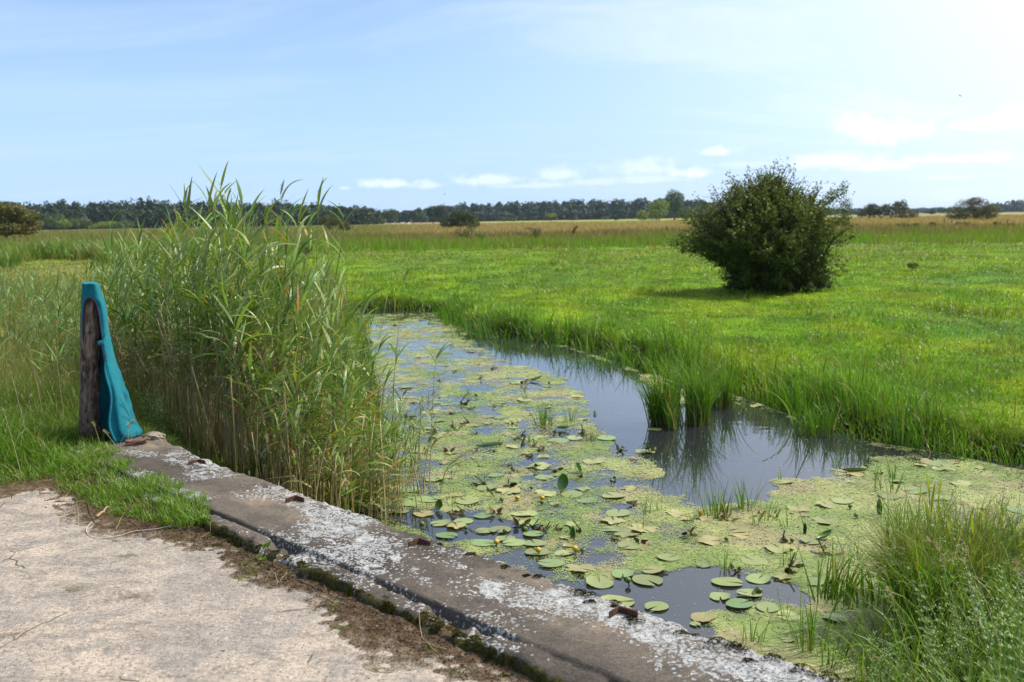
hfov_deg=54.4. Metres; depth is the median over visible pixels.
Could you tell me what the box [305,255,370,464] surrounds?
reed
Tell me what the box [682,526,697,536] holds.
dead leaf
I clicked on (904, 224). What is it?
shrub
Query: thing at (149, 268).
reed
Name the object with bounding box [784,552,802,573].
dead leaf
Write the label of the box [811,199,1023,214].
woods
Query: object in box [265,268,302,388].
reed
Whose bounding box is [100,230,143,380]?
reed
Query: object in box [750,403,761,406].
lily pad
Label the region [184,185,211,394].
reed
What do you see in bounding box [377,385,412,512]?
reed
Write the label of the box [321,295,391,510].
reed
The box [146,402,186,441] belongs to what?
bedstraw
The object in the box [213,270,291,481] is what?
reed
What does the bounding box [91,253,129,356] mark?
reed
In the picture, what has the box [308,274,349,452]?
reed
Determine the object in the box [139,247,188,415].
reed
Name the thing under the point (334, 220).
shrub
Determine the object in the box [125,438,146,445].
broken brick
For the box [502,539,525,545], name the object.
lily pad
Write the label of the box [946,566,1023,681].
bedstraw
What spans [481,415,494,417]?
lily pad
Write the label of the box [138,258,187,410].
reed
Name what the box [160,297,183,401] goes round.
reed
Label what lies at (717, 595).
lily pad
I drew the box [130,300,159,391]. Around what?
reed
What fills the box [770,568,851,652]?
sedge
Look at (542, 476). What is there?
lily pad
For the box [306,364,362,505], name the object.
reed
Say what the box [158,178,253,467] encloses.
reed
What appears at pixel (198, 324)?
reed
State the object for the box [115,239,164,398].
reed
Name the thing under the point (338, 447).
reed
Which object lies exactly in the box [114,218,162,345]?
reed
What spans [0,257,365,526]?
verge grass
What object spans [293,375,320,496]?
reed
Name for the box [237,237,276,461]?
reed
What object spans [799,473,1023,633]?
grass tussock
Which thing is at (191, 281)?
reed
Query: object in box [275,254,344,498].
reed
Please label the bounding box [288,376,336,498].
reed
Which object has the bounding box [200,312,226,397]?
reed
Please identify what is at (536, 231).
shrub
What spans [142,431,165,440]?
concrete lump
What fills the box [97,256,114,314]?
reed
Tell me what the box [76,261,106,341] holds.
reed
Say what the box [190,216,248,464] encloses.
reed
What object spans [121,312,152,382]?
reed
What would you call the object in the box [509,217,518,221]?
bush
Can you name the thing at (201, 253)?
reed
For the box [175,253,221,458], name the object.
reed
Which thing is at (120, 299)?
reed
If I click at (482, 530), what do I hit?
lily pad
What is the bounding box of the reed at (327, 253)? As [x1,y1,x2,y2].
[316,226,367,444]
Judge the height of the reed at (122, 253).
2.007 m
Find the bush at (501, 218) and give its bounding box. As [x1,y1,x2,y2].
[497,216,509,221]
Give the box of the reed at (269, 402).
[252,291,287,483]
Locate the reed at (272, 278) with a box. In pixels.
[247,226,293,432]
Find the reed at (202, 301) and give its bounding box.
[179,199,232,439]
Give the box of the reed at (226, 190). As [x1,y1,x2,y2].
[189,160,235,431]
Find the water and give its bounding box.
[354,310,1023,681]
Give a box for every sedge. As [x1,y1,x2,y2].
[446,314,503,339]
[485,328,570,350]
[525,398,556,426]
[552,337,630,369]
[556,397,584,421]
[583,424,606,441]
[618,333,735,429]
[635,337,754,408]
[640,495,651,514]
[691,480,749,517]
[716,543,736,571]
[728,474,765,510]
[736,612,773,643]
[748,505,759,524]
[758,482,791,521]
[762,389,792,424]
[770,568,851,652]
[774,591,791,621]
[775,507,794,527]
[778,539,786,566]
[781,385,854,436]
[785,544,798,561]
[789,371,816,433]
[806,586,875,668]
[831,527,860,561]
[862,376,936,446]
[874,464,906,493]
[885,455,915,479]
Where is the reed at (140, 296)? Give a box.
[128,252,154,386]
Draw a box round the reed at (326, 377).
[304,375,328,472]
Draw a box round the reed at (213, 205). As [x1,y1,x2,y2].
[206,182,259,470]
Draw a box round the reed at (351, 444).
[332,383,367,504]
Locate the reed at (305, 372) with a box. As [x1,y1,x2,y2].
[287,336,316,454]
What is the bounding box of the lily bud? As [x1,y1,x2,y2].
[625,577,630,585]
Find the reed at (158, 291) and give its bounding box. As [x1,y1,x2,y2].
[143,233,190,411]
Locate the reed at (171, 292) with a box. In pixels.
[152,240,189,437]
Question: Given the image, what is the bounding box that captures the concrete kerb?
[57,436,862,681]
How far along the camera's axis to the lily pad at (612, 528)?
8.01 m
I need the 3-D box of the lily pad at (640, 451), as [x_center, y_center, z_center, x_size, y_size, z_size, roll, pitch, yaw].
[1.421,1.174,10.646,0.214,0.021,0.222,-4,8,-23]
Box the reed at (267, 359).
[251,353,297,479]
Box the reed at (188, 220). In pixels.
[137,214,205,393]
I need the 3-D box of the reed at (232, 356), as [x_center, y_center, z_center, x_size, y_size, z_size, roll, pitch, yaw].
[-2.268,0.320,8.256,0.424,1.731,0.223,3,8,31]
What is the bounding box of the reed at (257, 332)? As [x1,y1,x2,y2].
[251,272,274,406]
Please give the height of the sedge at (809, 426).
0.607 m
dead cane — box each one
[364,295,387,423]
[379,367,452,480]
[387,452,464,494]
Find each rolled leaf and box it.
[435,499,442,509]
[476,442,502,446]
[521,434,525,447]
[556,425,569,428]
[557,473,567,489]
[570,526,575,538]
[575,462,581,473]
[803,523,806,534]
[816,529,832,538]
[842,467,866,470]
[877,498,881,515]
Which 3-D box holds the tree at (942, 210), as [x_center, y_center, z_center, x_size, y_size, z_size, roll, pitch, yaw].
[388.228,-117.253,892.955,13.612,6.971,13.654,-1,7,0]
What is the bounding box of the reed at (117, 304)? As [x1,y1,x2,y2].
[105,291,138,358]
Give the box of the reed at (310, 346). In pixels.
[291,300,323,431]
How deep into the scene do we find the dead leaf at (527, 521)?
8.12 m
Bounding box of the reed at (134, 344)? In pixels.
[119,298,140,401]
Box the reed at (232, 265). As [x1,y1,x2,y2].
[202,207,256,345]
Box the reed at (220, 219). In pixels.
[189,173,247,303]
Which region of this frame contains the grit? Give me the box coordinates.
[0,500,427,678]
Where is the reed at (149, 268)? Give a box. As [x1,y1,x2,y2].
[129,230,167,332]
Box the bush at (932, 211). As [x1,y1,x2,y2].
[923,209,936,214]
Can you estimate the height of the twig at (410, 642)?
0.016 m
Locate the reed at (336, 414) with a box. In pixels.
[303,311,367,504]
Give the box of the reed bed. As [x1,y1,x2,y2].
[0,187,444,525]
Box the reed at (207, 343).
[204,260,212,438]
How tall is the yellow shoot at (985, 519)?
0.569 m
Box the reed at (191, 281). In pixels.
[164,256,209,435]
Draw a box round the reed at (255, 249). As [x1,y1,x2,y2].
[231,191,274,436]
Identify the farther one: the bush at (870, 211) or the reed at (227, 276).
the bush at (870, 211)
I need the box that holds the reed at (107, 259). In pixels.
[94,235,118,299]
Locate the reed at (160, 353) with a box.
[142,303,177,418]
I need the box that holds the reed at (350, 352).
[323,287,393,507]
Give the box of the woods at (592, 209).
[381,197,728,222]
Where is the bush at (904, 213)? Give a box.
[898,209,918,217]
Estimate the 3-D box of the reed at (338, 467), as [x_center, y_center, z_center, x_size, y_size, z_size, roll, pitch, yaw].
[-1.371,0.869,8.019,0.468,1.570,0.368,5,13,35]
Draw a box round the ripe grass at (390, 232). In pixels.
[0,214,1023,259]
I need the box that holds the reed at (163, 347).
[138,299,184,423]
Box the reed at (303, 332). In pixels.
[284,224,330,409]
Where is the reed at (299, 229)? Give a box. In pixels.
[259,188,329,437]
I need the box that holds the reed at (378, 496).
[347,410,397,517]
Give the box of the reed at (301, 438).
[285,361,326,463]
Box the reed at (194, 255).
[182,219,214,408]
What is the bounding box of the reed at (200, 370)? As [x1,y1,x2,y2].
[178,312,216,452]
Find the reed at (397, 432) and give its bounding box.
[367,429,419,518]
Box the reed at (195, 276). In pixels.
[185,240,240,450]
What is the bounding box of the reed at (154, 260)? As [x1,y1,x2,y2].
[152,238,165,317]
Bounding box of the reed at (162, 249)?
[153,221,186,317]
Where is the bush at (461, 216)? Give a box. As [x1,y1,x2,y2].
[439,209,479,227]
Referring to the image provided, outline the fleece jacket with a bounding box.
[81,282,142,443]
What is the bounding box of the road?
[0,488,515,681]
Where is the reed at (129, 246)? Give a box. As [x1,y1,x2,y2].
[114,223,145,288]
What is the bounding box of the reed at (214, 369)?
[199,238,247,453]
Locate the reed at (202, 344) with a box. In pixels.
[171,206,224,447]
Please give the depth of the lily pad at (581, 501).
8.84 m
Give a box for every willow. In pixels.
[41,214,65,228]
[55,218,71,229]
[67,217,79,228]
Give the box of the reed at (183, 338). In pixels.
[156,272,202,441]
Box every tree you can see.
[0,201,43,237]
[37,213,49,229]
[381,208,397,223]
[409,209,418,222]
[417,208,424,222]
[426,205,438,222]
[436,204,449,219]
[545,212,556,217]
[647,198,669,219]
[663,188,684,219]
[893,199,908,218]
[937,207,948,212]
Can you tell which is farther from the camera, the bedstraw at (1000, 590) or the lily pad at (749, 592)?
the lily pad at (749, 592)
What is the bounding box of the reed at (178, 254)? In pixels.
[160,220,203,431]
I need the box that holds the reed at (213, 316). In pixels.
[184,262,227,432]
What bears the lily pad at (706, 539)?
on the water
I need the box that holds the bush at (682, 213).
[677,208,693,218]
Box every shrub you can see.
[76,217,91,228]
[88,221,118,228]
[109,221,136,228]
[299,241,316,253]
[318,215,342,230]
[338,221,352,230]
[458,218,480,238]
[474,231,487,237]
[514,226,541,238]
[838,197,853,227]
[896,222,909,226]
[907,261,918,268]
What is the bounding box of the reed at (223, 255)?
[198,220,230,457]
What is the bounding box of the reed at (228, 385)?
[213,266,242,410]
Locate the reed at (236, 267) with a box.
[220,214,266,453]
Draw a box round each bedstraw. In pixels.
[125,378,179,431]
[135,377,196,431]
[136,386,165,429]
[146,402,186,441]
[160,408,223,455]
[826,636,969,681]
[854,553,984,681]
[859,602,980,681]
[922,498,1023,655]
[933,576,1023,681]
[939,564,1023,678]
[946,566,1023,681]
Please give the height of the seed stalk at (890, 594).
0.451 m
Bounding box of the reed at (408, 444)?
[391,412,426,509]
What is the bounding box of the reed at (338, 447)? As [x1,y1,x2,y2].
[323,351,364,505]
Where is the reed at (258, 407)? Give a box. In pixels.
[198,280,280,478]
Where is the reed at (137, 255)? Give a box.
[116,219,141,376]
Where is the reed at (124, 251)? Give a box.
[94,210,149,327]
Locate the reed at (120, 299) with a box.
[112,255,135,352]
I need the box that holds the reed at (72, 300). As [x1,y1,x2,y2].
[59,271,80,342]
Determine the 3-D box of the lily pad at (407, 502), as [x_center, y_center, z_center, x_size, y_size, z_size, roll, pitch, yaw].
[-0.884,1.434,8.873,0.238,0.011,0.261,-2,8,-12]
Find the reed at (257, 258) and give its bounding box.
[235,206,284,429]
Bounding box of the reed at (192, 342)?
[170,258,218,456]
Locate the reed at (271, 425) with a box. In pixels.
[257,314,293,483]
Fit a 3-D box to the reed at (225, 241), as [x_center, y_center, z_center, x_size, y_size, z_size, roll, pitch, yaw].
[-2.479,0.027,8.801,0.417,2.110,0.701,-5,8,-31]
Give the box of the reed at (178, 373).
[158,310,196,396]
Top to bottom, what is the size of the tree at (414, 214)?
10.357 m
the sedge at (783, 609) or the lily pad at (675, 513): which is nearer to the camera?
the sedge at (783, 609)
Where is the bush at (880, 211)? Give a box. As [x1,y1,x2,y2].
[873,205,890,217]
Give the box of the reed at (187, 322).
[172,274,204,394]
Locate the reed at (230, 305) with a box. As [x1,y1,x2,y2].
[191,236,266,476]
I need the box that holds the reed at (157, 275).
[143,239,173,376]
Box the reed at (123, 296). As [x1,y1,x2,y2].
[114,257,134,368]
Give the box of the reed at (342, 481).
[332,370,370,495]
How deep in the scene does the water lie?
10.23 m
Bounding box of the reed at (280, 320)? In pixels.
[274,286,291,403]
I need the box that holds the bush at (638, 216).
[634,210,649,220]
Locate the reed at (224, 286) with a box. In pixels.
[208,237,292,473]
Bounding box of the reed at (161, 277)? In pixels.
[160,262,200,444]
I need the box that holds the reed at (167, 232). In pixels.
[140,224,187,400]
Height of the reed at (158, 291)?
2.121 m
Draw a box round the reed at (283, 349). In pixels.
[254,332,316,485]
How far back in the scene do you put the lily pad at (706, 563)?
7.18 m
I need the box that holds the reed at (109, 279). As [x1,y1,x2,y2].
[93,240,125,326]
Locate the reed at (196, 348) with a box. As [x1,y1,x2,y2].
[177,271,216,446]
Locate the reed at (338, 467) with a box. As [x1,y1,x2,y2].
[320,353,360,509]
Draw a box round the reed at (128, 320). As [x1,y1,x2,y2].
[122,286,138,355]
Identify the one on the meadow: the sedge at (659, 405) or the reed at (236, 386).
the reed at (236, 386)
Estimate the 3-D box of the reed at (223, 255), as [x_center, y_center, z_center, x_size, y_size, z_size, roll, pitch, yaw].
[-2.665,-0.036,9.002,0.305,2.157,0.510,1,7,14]
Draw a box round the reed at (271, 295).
[258,255,285,357]
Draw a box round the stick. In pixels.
[95,506,109,517]
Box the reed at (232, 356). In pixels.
[215,285,248,472]
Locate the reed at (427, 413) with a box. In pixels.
[406,342,450,494]
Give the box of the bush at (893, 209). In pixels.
[882,203,902,217]
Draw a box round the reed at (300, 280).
[260,264,315,487]
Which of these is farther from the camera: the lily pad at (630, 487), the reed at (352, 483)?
the lily pad at (630, 487)
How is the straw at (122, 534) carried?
on the soil
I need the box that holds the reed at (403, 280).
[388,268,420,441]
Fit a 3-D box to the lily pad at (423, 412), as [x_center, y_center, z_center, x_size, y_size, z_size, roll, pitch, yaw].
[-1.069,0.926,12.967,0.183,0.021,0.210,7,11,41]
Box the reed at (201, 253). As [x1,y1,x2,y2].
[169,214,217,391]
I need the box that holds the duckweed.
[355,313,1023,681]
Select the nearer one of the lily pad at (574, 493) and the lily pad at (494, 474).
the lily pad at (574, 493)
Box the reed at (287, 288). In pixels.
[268,180,311,437]
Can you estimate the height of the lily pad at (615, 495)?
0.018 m
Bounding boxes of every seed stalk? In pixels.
[2,407,22,479]
[7,364,29,446]
[13,394,32,452]
[27,344,45,429]
[53,340,64,424]
[55,448,100,479]
[95,436,150,455]
[885,585,914,679]
[887,347,899,441]
[922,537,967,664]
[932,548,1004,662]
[944,554,979,648]
[986,494,1014,539]
[996,464,1023,545]
[1011,480,1022,566]
[1013,555,1020,669]
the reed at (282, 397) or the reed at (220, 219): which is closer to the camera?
the reed at (282, 397)
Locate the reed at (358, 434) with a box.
[328,323,375,490]
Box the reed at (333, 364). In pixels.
[309,287,346,488]
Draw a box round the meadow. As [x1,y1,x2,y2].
[0,212,1023,681]
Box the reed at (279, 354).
[255,258,308,476]
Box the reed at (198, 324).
[184,248,219,458]
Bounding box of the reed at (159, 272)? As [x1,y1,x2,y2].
[136,262,172,387]
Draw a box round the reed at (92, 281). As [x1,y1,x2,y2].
[89,259,113,330]
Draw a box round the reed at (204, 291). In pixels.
[172,246,212,429]
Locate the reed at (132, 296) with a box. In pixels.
[124,267,149,372]
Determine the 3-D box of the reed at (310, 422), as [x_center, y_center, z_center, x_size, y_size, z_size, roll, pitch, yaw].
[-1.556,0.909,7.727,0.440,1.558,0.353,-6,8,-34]
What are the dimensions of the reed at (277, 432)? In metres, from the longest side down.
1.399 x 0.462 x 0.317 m
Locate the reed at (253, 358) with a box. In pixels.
[239,285,272,459]
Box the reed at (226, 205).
[199,182,268,457]
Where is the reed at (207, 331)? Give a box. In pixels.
[181,232,221,446]
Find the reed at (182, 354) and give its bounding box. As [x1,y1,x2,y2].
[175,301,193,419]
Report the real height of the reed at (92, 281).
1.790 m
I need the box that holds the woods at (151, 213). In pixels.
[0,196,385,229]
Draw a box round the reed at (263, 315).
[232,247,282,374]
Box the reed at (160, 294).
[147,254,178,404]
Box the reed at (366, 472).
[344,424,401,513]
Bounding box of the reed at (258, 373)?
[235,314,291,480]
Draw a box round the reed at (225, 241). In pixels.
[207,228,249,454]
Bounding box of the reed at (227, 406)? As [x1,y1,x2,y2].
[211,306,246,467]
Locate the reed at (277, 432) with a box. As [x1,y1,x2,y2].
[265,383,299,487]
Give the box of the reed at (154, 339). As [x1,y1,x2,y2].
[133,286,173,386]
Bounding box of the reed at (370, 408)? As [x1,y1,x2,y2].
[347,365,391,479]
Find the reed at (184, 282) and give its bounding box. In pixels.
[174,233,202,401]
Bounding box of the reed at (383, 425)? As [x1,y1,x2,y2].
[359,380,399,508]
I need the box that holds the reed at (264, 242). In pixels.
[234,206,297,450]
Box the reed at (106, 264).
[95,246,114,309]
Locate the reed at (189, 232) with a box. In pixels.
[142,207,203,399]
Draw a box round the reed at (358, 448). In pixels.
[342,378,376,507]
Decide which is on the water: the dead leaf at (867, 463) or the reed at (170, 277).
the dead leaf at (867, 463)
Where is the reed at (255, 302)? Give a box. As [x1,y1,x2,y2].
[207,212,279,470]
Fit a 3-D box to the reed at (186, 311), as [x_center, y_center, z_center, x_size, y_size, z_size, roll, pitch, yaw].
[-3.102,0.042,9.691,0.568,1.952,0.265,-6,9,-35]
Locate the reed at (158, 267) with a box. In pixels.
[136,212,190,407]
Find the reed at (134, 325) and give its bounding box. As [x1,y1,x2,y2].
[116,263,148,380]
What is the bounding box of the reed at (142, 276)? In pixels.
[135,241,158,325]
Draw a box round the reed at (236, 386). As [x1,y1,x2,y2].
[209,305,255,467]
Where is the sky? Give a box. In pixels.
[0,0,1023,212]
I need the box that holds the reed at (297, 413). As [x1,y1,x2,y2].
[253,289,325,491]
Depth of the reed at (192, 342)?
8.78 m
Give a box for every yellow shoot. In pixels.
[917,481,935,530]
[919,470,937,519]
[935,494,961,533]
[936,502,957,564]
[937,476,954,520]
[953,504,974,553]
[968,514,981,564]
[976,493,998,546]
[976,502,991,551]
[984,499,1015,542]
[999,526,1023,563]
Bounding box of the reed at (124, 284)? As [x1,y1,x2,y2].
[113,242,133,346]
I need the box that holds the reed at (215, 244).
[191,215,247,448]
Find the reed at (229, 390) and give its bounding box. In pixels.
[205,307,252,460]
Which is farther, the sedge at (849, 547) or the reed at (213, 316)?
the reed at (213, 316)
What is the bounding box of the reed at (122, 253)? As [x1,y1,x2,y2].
[113,240,134,363]
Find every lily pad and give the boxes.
[393,509,407,512]
[396,486,419,492]
[400,497,425,505]
[401,493,418,498]
[413,510,433,516]
[416,496,440,501]
[422,410,437,413]
[426,475,446,480]
[430,519,450,525]
[433,434,448,438]
[436,532,457,537]
[440,505,463,511]
[444,465,458,470]
[445,493,464,496]
[447,522,465,528]
[453,518,472,523]
[455,497,478,503]
[471,539,493,545]
[473,513,489,517]
[475,528,491,532]
[476,484,497,490]
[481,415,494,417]
[488,473,504,476]
[489,526,510,531]
[494,416,507,418]
[495,535,514,540]
[497,487,520,494]
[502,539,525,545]
[507,444,520,447]
[509,478,521,481]
[512,510,536,515]
[517,398,531,401]
[519,520,536,525]
[523,531,542,535]
[524,539,545,545]
[525,547,549,554]
[526,462,548,468]
[535,475,552,478]
[535,489,556,495]
[537,454,548,457]
[538,559,564,566]
[548,438,568,442]
[550,500,560,504]
[554,550,573,554]
[561,490,582,497]
[562,543,576,546]
[566,521,578,525]
[566,564,595,571]
[567,435,582,439]
[576,498,596,502]
[577,486,589,490]
[583,457,605,463]
[586,576,613,587]
[597,435,615,439]
[601,526,622,530]
[601,595,634,606]
[602,492,624,497]
[602,517,624,523]
[606,509,629,515]
[611,569,633,577]
[614,528,639,537]
[618,541,642,548]
[619,485,636,490]
[628,523,657,532]
[632,574,662,584]
[635,449,654,452]
[642,566,668,572]
[645,601,668,610]
[657,554,679,560]
[666,509,685,516]
[678,516,691,519]
[690,621,700,625]
[691,612,716,621]
[696,515,712,520]
[696,560,710,566]
[698,535,722,544]
[710,592,730,599]
[711,577,742,585]
[726,598,753,607]
[727,523,750,532]
[728,530,750,538]
[736,589,761,596]
[741,556,767,564]
[746,573,770,583]
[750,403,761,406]
[756,602,779,611]
[764,542,793,552]
[773,479,793,483]
[774,572,790,579]
[778,610,799,620]
[781,637,795,641]
[787,504,811,511]
[789,560,806,565]
[790,512,808,516]
[800,537,821,543]
[801,663,823,674]
[807,577,829,587]
[813,517,838,523]
[815,500,837,507]
[823,613,847,621]
[832,498,853,503]
[844,479,856,482]
[846,471,862,476]
[878,491,901,498]
[904,488,927,493]
[918,458,932,463]
[930,460,951,466]
[931,466,953,470]
[934,495,952,499]
[950,480,972,485]
[968,503,992,508]
[1007,507,1023,513]
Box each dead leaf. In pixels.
[448,421,461,429]
[450,505,464,515]
[460,394,470,404]
[469,476,486,486]
[489,507,503,515]
[503,478,517,487]
[513,430,528,439]
[513,517,530,527]
[531,519,543,530]
[540,521,550,533]
[548,467,563,472]
[568,519,581,532]
[577,424,587,434]
[610,531,620,540]
[627,500,637,506]
[633,537,648,543]
[642,442,656,451]
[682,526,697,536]
[720,504,740,520]
[729,563,741,573]
[752,586,758,596]
[780,530,787,542]
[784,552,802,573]
[816,540,846,555]
[864,458,871,468]
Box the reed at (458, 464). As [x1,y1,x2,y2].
[440,444,481,491]
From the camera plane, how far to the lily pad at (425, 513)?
8.52 m
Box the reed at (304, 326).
[296,273,332,489]
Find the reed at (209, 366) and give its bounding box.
[189,246,236,450]
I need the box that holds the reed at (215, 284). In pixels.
[195,247,243,455]
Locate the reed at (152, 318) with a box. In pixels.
[147,269,165,362]
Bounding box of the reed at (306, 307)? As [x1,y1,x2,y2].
[251,255,325,486]
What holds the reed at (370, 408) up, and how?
on the meadow
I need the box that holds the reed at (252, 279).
[214,274,262,406]
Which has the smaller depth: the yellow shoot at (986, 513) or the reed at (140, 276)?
the yellow shoot at (986, 513)
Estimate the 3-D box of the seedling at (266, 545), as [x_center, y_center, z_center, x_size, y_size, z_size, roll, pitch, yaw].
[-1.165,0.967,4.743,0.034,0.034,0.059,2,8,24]
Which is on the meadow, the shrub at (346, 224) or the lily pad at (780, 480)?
the shrub at (346, 224)
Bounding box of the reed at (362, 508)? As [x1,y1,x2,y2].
[334,399,387,514]
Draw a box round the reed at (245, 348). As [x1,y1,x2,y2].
[209,274,270,473]
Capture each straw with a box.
[86,522,175,538]
[418,611,435,650]
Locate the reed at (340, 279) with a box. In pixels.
[323,268,366,466]
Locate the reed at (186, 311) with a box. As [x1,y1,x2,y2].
[165,253,204,420]
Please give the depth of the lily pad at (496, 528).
8.06 m
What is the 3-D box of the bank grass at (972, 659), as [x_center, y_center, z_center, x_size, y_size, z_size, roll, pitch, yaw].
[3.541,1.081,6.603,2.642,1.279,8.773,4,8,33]
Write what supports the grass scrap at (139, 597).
on the road
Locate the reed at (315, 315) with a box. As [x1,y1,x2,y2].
[278,272,332,392]
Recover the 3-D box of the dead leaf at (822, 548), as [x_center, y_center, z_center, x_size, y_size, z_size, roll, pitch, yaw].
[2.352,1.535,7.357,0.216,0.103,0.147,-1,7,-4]
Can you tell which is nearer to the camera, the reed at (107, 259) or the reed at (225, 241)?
the reed at (225, 241)
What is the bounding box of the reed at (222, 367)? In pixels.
[182,279,247,475]
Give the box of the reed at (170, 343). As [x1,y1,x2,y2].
[158,278,178,426]
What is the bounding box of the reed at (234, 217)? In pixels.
[214,196,308,439]
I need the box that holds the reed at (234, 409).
[224,328,252,463]
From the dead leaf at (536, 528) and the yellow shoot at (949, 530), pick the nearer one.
the yellow shoot at (949, 530)
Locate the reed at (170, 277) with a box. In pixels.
[143,204,180,426]
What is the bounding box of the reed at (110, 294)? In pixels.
[106,265,130,345]
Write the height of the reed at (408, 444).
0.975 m
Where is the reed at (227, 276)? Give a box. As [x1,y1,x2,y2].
[202,229,249,442]
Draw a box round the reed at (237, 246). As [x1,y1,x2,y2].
[203,206,261,329]
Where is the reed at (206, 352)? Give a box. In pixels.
[187,287,218,439]
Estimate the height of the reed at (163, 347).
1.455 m
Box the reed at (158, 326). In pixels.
[144,258,178,409]
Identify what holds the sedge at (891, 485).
on the duckweed
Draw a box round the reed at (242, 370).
[226,277,260,466]
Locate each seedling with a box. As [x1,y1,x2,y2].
[258,555,267,561]
[263,540,270,547]
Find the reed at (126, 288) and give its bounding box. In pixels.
[107,246,147,388]
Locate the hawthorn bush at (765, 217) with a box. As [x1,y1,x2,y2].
[659,155,859,293]
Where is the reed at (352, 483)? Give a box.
[326,319,376,510]
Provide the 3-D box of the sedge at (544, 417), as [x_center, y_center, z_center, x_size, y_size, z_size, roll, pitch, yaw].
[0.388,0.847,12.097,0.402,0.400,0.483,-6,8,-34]
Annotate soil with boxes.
[0,440,532,681]
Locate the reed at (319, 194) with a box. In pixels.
[301,178,356,401]
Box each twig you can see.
[299,580,343,598]
[369,608,394,615]
[400,635,424,642]
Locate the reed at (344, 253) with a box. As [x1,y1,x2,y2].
[320,201,372,390]
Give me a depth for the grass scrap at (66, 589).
4.42 m
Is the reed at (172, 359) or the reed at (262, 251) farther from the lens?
the reed at (172, 359)
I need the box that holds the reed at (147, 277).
[135,244,156,357]
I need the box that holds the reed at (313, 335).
[310,320,351,476]
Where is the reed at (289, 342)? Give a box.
[281,325,331,495]
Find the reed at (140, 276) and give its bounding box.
[121,228,155,338]
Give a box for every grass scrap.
[0,628,35,638]
[62,584,87,593]
[119,589,170,600]
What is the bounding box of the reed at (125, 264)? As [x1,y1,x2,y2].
[111,236,132,335]
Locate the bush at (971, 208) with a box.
[945,196,1002,220]
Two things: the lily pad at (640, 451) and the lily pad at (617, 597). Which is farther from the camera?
the lily pad at (640, 451)
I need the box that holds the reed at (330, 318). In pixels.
[303,279,370,504]
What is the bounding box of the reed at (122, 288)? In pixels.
[97,231,146,370]
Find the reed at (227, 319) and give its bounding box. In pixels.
[214,256,252,458]
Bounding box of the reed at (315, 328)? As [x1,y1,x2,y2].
[307,312,350,504]
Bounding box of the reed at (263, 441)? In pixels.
[244,367,280,481]
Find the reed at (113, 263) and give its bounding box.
[106,240,132,349]
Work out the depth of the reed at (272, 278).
9.28 m
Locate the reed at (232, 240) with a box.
[217,227,254,431]
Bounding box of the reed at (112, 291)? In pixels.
[102,266,118,324]
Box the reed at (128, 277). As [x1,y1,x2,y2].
[117,224,145,391]
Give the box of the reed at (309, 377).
[286,332,320,478]
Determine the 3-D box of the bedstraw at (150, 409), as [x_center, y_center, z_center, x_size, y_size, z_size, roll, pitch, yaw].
[-3.104,0.653,8.619,0.265,0.549,0.547,-3,7,-20]
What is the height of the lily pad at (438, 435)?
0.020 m
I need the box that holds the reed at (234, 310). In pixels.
[210,283,254,392]
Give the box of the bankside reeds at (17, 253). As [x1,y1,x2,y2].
[0,234,187,268]
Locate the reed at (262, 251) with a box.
[230,202,307,476]
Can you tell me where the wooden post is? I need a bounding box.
[78,294,100,441]
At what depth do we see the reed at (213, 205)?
8.18 m
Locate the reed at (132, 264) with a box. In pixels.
[106,239,147,335]
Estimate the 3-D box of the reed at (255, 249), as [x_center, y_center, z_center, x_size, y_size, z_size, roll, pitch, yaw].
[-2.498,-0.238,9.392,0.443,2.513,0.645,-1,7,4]
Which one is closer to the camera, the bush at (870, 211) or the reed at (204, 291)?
the reed at (204, 291)
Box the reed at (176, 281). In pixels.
[150,221,205,404]
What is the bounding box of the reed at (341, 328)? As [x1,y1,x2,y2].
[305,294,374,504]
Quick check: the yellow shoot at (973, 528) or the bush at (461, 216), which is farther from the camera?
the bush at (461, 216)
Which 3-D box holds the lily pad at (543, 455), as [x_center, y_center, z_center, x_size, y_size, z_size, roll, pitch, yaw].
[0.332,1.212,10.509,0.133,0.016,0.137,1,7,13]
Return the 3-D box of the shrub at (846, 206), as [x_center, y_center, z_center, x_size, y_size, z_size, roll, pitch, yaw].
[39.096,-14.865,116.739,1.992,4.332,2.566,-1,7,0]
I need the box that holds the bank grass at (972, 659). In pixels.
[797,442,1023,681]
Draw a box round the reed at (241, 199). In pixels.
[206,177,257,467]
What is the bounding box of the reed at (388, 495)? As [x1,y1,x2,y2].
[362,418,420,522]
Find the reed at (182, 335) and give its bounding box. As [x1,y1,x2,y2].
[166,270,207,450]
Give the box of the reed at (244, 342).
[227,257,266,475]
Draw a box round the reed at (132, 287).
[115,249,143,375]
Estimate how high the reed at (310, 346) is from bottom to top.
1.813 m
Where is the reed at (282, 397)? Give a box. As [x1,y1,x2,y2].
[269,367,317,497]
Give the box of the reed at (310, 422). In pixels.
[288,359,332,492]
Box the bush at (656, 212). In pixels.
[645,209,666,220]
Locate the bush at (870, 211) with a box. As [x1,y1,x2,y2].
[855,202,879,217]
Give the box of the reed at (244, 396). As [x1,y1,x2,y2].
[218,327,262,472]
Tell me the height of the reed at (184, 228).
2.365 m
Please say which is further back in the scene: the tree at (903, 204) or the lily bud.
the tree at (903, 204)
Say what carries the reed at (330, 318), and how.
on the meadow
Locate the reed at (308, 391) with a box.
[281,378,332,490]
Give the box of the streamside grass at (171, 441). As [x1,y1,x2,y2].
[140,420,399,512]
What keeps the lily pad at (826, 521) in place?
on the water
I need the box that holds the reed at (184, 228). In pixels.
[174,209,207,283]
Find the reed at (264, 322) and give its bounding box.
[242,276,287,478]
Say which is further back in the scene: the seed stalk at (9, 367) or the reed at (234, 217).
the reed at (234, 217)

